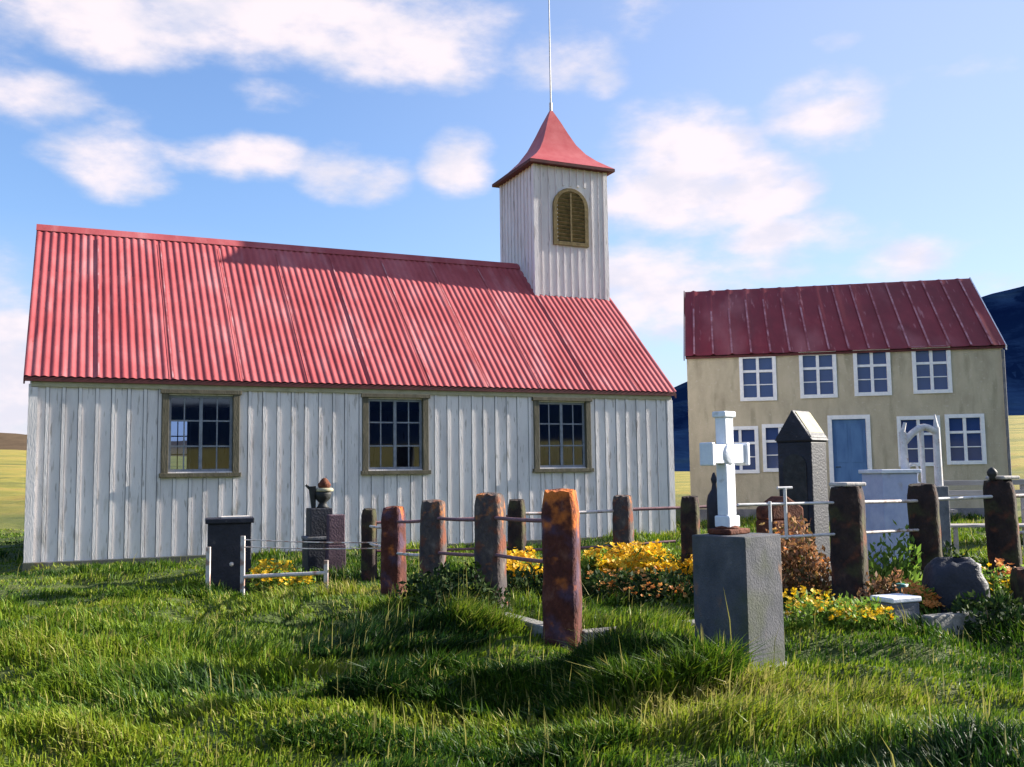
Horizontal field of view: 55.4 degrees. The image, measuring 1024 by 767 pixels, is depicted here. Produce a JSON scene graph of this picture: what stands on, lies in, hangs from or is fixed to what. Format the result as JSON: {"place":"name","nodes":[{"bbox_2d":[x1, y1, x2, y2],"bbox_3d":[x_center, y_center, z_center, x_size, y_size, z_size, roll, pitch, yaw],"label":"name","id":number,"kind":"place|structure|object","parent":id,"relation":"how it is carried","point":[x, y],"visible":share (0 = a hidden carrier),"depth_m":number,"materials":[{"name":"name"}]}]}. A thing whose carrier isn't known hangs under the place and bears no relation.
{"place":"outdoors","nodes":[
{"label":"outdoors","id":0,"kind":"place"},
{"bbox_2d":[0,415,1023,766],"bbox_3d":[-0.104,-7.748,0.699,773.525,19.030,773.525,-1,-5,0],"label":"ground","id":1,"kind":"structure","parent":0,"point":[12,489],"depth_m":6.84,"materials":[{"name":"green plant"}]},
{"bbox_2d":[205,515,253,593],"bbox_3d":[-3.329,2.075,11.466,0.550,1.015,0.400,1,-5,-17],"label":"gravestone","id":2,"kind":"object","parent":1,"relation":"on","point":[225,533],"visible":0.79,"depth_m":11.31,"materials":[{"name":"stone"}]},
{"bbox_2d":[246,559,316,593],"bbox_3d":[-2.690,2.264,11.325,0.916,0.450,0.647,-1,-5,0],"label":"yellow flower bed","id":3,"kind":"object","parent":1,"relation":"on","point":[288,581],"visible":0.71,"depth_m":11.28,"materials":[{"name":"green plant"}]},
{"bbox_2d":[206,536,380,594],"bbox_3d":[-2.313,2.098,10.783,2.228,0.820,0.301,-2,-5,13],"label":"stake fence","id":4,"kind":"object","parent":1,"relation":"on","point":[243,576],"visible":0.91,"depth_m":10.84,"materials":[{"name":"metal"}]},
{"bbox_2d":[301,478,332,576],"bbox_3d":[-2.479,1.951,12.627,0.430,1.447,0.360,2,-6,-24],"label":"gravestone","id":5,"kind":"object","parent":1,"relation":"on","point":[316,523],"visible":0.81,"depth_m":12.50,"materials":[{"name":"stone"}]},
{"bbox_2d":[325,514,345,575],"bbox_3d":[-2.247,2.163,12.411,0.230,0.980,0.160,2,-6,-24],"label":"gravestone","id":6,"kind":"object","parent":1,"relation":"on","point":[335,527],"visible":0.76,"depth_m":12.36,"materials":[{"name":"red stone"}]},
{"bbox_2d":[22,0,676,571],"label":"church","id":7,"kind":"structure","parent":1,"relation":"on","point":[524,368],"depth_m":16.95,"materials":[{"name":"wood"}]},
{"bbox_2d":[171,418,189,468],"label":"window","id":8,"kind":"structure","parent":7,"relation":"in","point":[188,423],"depth_m":20.97,"materials":[{"name":"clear glass"}]},
{"bbox_2d":[159,389,241,477],"bbox_3d":[-4.824,0.774,15.110,1.210,1.350,0.150,2,-6,-24],"label":"window","id":9,"kind":"structure","parent":7,"relation":"in","point":[166,445],"depth_m":15.11,"materials":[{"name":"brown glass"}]},
{"bbox_2d":[361,393,430,474],"bbox_3d":[-1.961,0.852,16.396,1.210,1.350,0.150,2,-6,-24],"label":"window","id":10,"kind":"structure","parent":7,"relation":"in","point":[423,422],"depth_m":16.40,"materials":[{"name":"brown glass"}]},
{"bbox_2d":[532,397,593,471],"bbox_3d":[0.912,0.930,17.688,1.210,1.350,0.150,2,-6,-24],"label":"window","id":11,"kind":"structure","parent":7,"relation":"in","point":[585,407],"depth_m":17.72,"materials":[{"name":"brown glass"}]},
{"bbox_2d":[353,590,405,610],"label":"grass tuft","id":12,"kind":"object","parent":1,"relation":"on","point":[365,599],"visible":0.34,"depth_m":9.72,"materials":[{"name":"green plant"}]},
{"bbox_2d":[291,574,518,660],"bbox_3d":[-0.815,1.657,7.431,1.828,0.843,1.262,-1,-5,0],"label":"grass tuft","id":13,"kind":"object","parent":1,"relation":"on","point":[378,633],"visible":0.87,"depth_m":7.23,"materials":[{"name":"green plant"}]},
{"bbox_2d":[349,572,466,618],"bbox_3d":[-0.824,1.780,8.694,1.330,0.794,1.121,-1,-5,0],"label":"grass tuft","id":14,"kind":"object","parent":1,"relation":"on","point":[381,605],"visible":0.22,"depth_m":8.56,"materials":[{"name":"green plant"}]},
{"bbox_2d":[389,559,459,613],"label":"weed clump","id":15,"kind":"object","parent":1,"relation":"on","point":[414,579],"visible":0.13,"depth_m":8.71,"materials":[{"name":"green plant"}]},
{"bbox_2d":[264,700,646,766],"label":"grass tuft","id":16,"kind":"object","parent":1,"relation":"on","point":[408,734],"visible":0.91,"depth_m":4.70,"materials":[{"name":"green plant"}]},
{"bbox_2d":[405,561,515,617],"bbox_3d":[-0.453,1.851,8.326,0.961,0.644,0.818,2,-6,-27],"label":"weed clump","id":17,"kind":"object","parent":1,"relation":"on","point":[450,586],"visible":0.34,"depth_m":8.27,"materials":[{"name":"green plant"}]},
{"bbox_2d":[361,488,581,649],"bbox_3d":[-0.709,1.731,9.461,0.451,1.470,5.382,2,-6,-26],"label":"stone post fence","id":18,"kind":"object","parent":1,"relation":"on","point":[559,520],"visible":0.66,"depth_m":8.45,"materials":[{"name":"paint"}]},
{"bbox_2d":[415,571,542,635],"bbox_3d":[-0.188,1.651,7.468,0.951,0.631,0.850,4,-7,-44],"label":"grass tuft","id":19,"kind":"object","parent":1,"relation":"on","point":[516,622],"visible":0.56,"depth_m":7.38,"materials":[{"name":"green plant"}]},
{"bbox_2d":[0,512,1023,766],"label":"grass","id":20,"kind":"structure","parent":1,"relation":"on","point":[780,722],"depth_m":5.61,"materials":[{"name":"green plant"}]},
{"bbox_2d":[506,546,542,588],"bbox_3d":[0.224,2.142,11.197,0.807,0.515,0.954,-1,-5,0],"label":"yellow flower bed","id":21,"kind":"object","parent":1,"relation":"on","point":[512,565],"visible":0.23,"depth_m":11.11,"materials":[{"name":"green plant"}]},
{"bbox_2d":[309,578,786,728],"bbox_3d":[0.176,1.591,5.784,2.902,0.786,1.338,-1,-5,0],"label":"grass tuft","id":22,"kind":"object","parent":1,"relation":"on","point":[586,663],"visible":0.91,"depth_m":5.69,"materials":[{"name":"green plant"}]},
{"bbox_2d":[506,563,623,602],"bbox_3d":[0.403,1.948,9.516,1.408,0.451,1.205,-1,-5,0],"label":"weed clump","id":23,"kind":"object","parent":1,"relation":"on","point":[518,581],"visible":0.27,"depth_m":9.36,"materials":[{"name":"green plant"}]},
{"bbox_2d":[580,548,612,579],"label":"leafy plant","id":24,"kind":"object","parent":1,"relation":"on","point":[591,560],"visible":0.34,"depth_m":11.01,"materials":[{"name":"green plant"}]},
{"bbox_2d":[376,495,828,574],"bbox_3d":[2.697,2.042,12.472,8.642,1.300,2.390,1,-6,-24],"label":"stone post fence","id":25,"kind":"object","parent":1,"relation":"on","point":[622,509],"visible":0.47,"depth_m":12.37,"materials":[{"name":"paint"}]},
{"bbox_2d":[580,539,692,579],"bbox_3d":[1.664,2.069,11.177,2.224,0.548,1.545,-1,-5,0],"label":"yellow flower bed","id":26,"kind":"object","parent":1,"relation":"on","point":[633,557],"visible":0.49,"depth_m":10.96,"materials":[{"name":"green plant"}]},
{"bbox_2d":[582,565,693,607],"bbox_3d":[1.405,1.925,9.348,1.693,0.392,1.366,1,-6,-24],"label":"peach flower plant","id":27,"kind":"object","parent":1,"relation":"on","point":[652,585],"visible":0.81,"depth_m":9.12,"materials":[{"name":"green plant"}]},
{"bbox_2d":[506,611,803,641],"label":"concrete kerb","id":28,"kind":"structure","parent":1,"relation":"on","point":[535,624],"depth_m":7.39,"materials":[{"name":"grey concrete"}]},
{"bbox_2d":[707,472,717,532],"bbox_3d":[2.143,1.667,10.239,0.220,1.460,0.220,2,-6,-24],"label":"iron grave marker","id":29,"kind":"object","parent":1,"relation":"on","point":[712,508],"visible":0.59,"depth_m":10.22,"materials":[{"name":"metal"}]},
{"bbox_2d":[692,533,786,670],"bbox_3d":[1.476,1.570,6.333,0.470,1.170,0.470,4,-7,-42],"label":"pedestal","id":30,"kind":"object","parent":1,"relation":"on","point":[744,571],"visible":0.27,"depth_m":6.21,"materials":[{"name":"concrete"}]},
{"bbox_2d":[699,411,749,534],"bbox_3d":[1.413,0.587,6.442,0.426,0.805,0.180,4,-7,-42],"label":"cross","id":31,"kind":"object","parent":30,"relation":"on","point":[724,455],"visible":1,"depth_m":6.40,"materials":[{"name":"stone"}]},
{"bbox_2d":[756,496,805,586],"bbox_3d":[2.704,1.742,9.780,0.400,1.214,0.280,2,-6,-24],"label":"rusty grave marker","id":32,"kind":"object","parent":1,"relation":"on","point":[796,511],"visible":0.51,"depth_m":9.72,"materials":[{"name":"brown metal"}]},
{"bbox_2d":[759,513,831,599],"bbox_3d":[2.641,1.631,9.160,0.829,0.841,0.876,-1,-5,0],"label":"russet shrub","id":33,"kind":"object","parent":1,"relation":"on","point":[793,568],"visible":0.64,"depth_m":9.01,"materials":[{"name":"brown plant"}]},
{"bbox_2d":[775,410,831,581],"bbox_3d":[3.259,1.370,10.867,0.600,2.135,0.600,-5,-7,42],"label":"tall gravestone","id":34,"kind":"object","parent":1,"relation":"on","point":[801,439],"visible":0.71,"depth_m":10.75,"materials":[{"name":"stone"}]},
{"bbox_2d":[782,586,899,629],"bbox_3d":[2.428,1.716,7.418,0.994,0.343,0.732,2,-6,-30],"label":"yellow weed patch","id":35,"kind":"object","parent":1,"relation":"on","point":[857,611],"visible":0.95,"depth_m":7.29,"materials":[{"name":"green plant"}]},
{"bbox_2d":[684,277,1011,521],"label":"house","id":36,"kind":"structure","parent":1,"relation":"on","point":[861,373],"depth_m":24.33,"materials":[{"name":"beige paint"}]},
{"bbox_2d":[733,426,759,473],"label":"window","id":37,"kind":"structure","parent":36,"relation":"in","point":[741,434],"depth_m":24.44,"materials":[{"name":"white wood"}]},
{"bbox_2d":[739,356,776,400],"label":"window","id":38,"kind":"structure","parent":36,"relation":"in","point":[758,381],"depth_m":24.55,"materials":[{"name":"white wood"}]},
{"bbox_2d":[762,424,783,471],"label":"window","id":39,"kind":"structure","parent":36,"relation":"in","point":[770,432],"depth_m":24.34,"materials":[{"name":"white wood"}]},
{"bbox_2d":[799,351,837,398],"bbox_3d":[7.619,-0.214,24.267,0.890,1.160,0.120,-2,-5,11],"label":"window","id":40,"kind":"structure","parent":36,"relation":"in","point":[817,373],"depth_m":24.27,"materials":[{"name":"white wood"}]},
{"bbox_2d":[832,419,866,486],"bbox_3d":[8.311,1.963,23.944,0.796,2.168,0.117,-2,-5,11],"label":"door","id":41,"kind":"structure","parent":36,"relation":"in","point":[848,435],"depth_m":23.98,"materials":[{"name":"blue wood"}]},
{"bbox_2d":[853,349,891,395],"bbox_3d":[8.875,-0.278,24.021,0.870,1.170,0.120,-2,-5,11],"label":"window","id":42,"kind":"structure","parent":36,"relation":"in","point":[872,371],"depth_m":24.02,"materials":[{"name":"white wood"}]},
{"bbox_2d":[896,415,941,466],"bbox_3d":[9.889,1.399,23.671,0.990,1.220,0.120,-2,-5,11],"label":"window","id":43,"kind":"structure","parent":36,"relation":"in","point":[911,421],"depth_m":23.68,"materials":[{"name":"white wood"}]},
{"bbox_2d":[911,345,952,393],"bbox_3d":[10.228,-0.335,23.755,0.890,1.160,0.120,-2,-5,11],"label":"window","id":44,"kind":"structure","parent":36,"relation":"in","point":[931,370],"depth_m":23.75,"materials":[{"name":"white wood"}]},
{"bbox_2d":[944,414,986,464],"bbox_3d":[10.918,1.342,23.470,0.890,1.210,0.120,-2,-5,11],"label":"window","id":45,"kind":"structure","parent":36,"relation":"in","point":[964,433],"depth_m":23.47,"materials":[{"name":"white wood"}]},
{"bbox_2d":[737,467,1023,607],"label":"stone post fence","id":46,"kind":"object","parent":1,"relation":"on","point":[847,502],"visible":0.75,"depth_m":9.06,"materials":[{"name":"brown stone"}]},
{"bbox_2d":[854,567,910,602],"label":"russet shrub","id":47,"kind":"object","parent":1,"relation":"on","point":[878,583],"visible":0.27,"depth_m":8.20,"materials":[{"name":"brown plant"}]},
{"bbox_2d":[868,519,922,602],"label":"leafy plant","id":48,"kind":"object","parent":1,"relation":"on","point":[900,564],"visible":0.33,"depth_m":8.94,"materials":[{"name":"green plant"}]},
{"bbox_2d":[870,593,920,622],"bbox_3d":[3.006,1.906,7.606,0.300,0.490,0.240,2,-6,-24],"label":"gravestone","id":49,"kind":"object","parent":1,"relation":"on","point":[910,604],"visible":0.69,"depth_m":7.53,"materials":[{"name":"grey stone"}]},
{"bbox_2d":[891,583,907,593],"bbox_3d":[3.275,1.807,8.217,0.170,0.230,0.170,-1,-5,0],"label":"flower vase","id":50,"kind":"object","parent":1,"relation":"on","point":[903,585],"visible":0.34,"depth_m":8.18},
{"bbox_2d":[858,414,951,567],"bbox_3d":[5.097,1.480,12.560,1.044,2.170,0.540,0,-5,-12],"label":"white frame monument","id":51,"kind":"object","parent":1,"relation":"on","point":[887,484],"visible":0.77,"depth_m":12.41,"materials":[{"name":"stone"}]},
{"bbox_2d":[902,578,944,615],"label":"orange flower plant","id":52,"kind":"object","parent":1,"relation":"on","point":[928,599],"visible":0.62,"depth_m":7.80,"materials":[{"name":"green plant"}]},
{"bbox_2d":[898,540,988,580],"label":"leafy plant","id":53,"kind":"object","parent":1,"relation":"on","point":[950,552],"visible":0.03,"depth_m":10.30,"materials":[{"name":"green plant"}]},
{"bbox_2d":[922,557,989,612],"bbox_3d":[3.598,1.736,7.923,0.470,0.652,0.377,-1,-5,0],"label":"boulder","id":54,"kind":"object","parent":1,"relation":"on","point":[948,579],"visible":0.46,"depth_m":7.79,"materials":[{"name":"stone"}]},
{"bbox_2d":[921,606,1023,635],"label":"concrete kerb","id":55,"kind":"structure","parent":1,"relation":"on","point":[949,620],"depth_m":7.42,"materials":[{"name":"grey concrete"}]},
{"bbox_2d":[929,588,1023,638],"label":"weed clump","id":56,"kind":"object","parent":1,"relation":"on","point":[995,604],"visible":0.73,"depth_m":7.52,"materials":[{"name":"green plant"}]},
{"bbox_2d":[943,479,1023,552],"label":"bench","id":57,"kind":"object","parent":1,"relation":"on","point":[1020,482],"visible":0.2,"depth_m":13.57,"materials":[{"name":"grey wood"}]},
{"bbox_2d":[963,553,1012,600],"bbox_3d":[4.139,1.759,8.438,0.627,0.549,0.556,-1,-5,0],"label":"yellow weed patch","id":58,"kind":"object","parent":1,"relation":"on","point":[992,583],"visible":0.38,"depth_m":8.44,"materials":[{"name":"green plant"}]},
{"bbox_2d":[993,557,1023,593],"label":"orange flower plant","id":59,"kind":"object","parent":1,"relation":"on","point":[999,561],"visible":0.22,"depth_m":8.64,"materials":[{"name":"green plant"}]},
{"bbox_2d":[1010,566,1023,605],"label":"stone stub","id":60,"kind":"object","parent":1,"relation":"on","point":[1017,581],"visible":0.44,"depth_m":8.19,"materials":[{"name":"stone"}]},
{"bbox_2d":[0,286,1023,470],"bbox_3d":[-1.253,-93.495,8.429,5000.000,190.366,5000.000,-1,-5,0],"label":"mountain","id":61,"kind":"structure","parent":0,"point":[1005,308],"depth_m":565.18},
{"bbox_2d":[0,0,1023,440],"label":"sky","id":62,"kind":"structure","parent":0,"point":[749,144],"materials":[{"name":"blue"}]}
]}

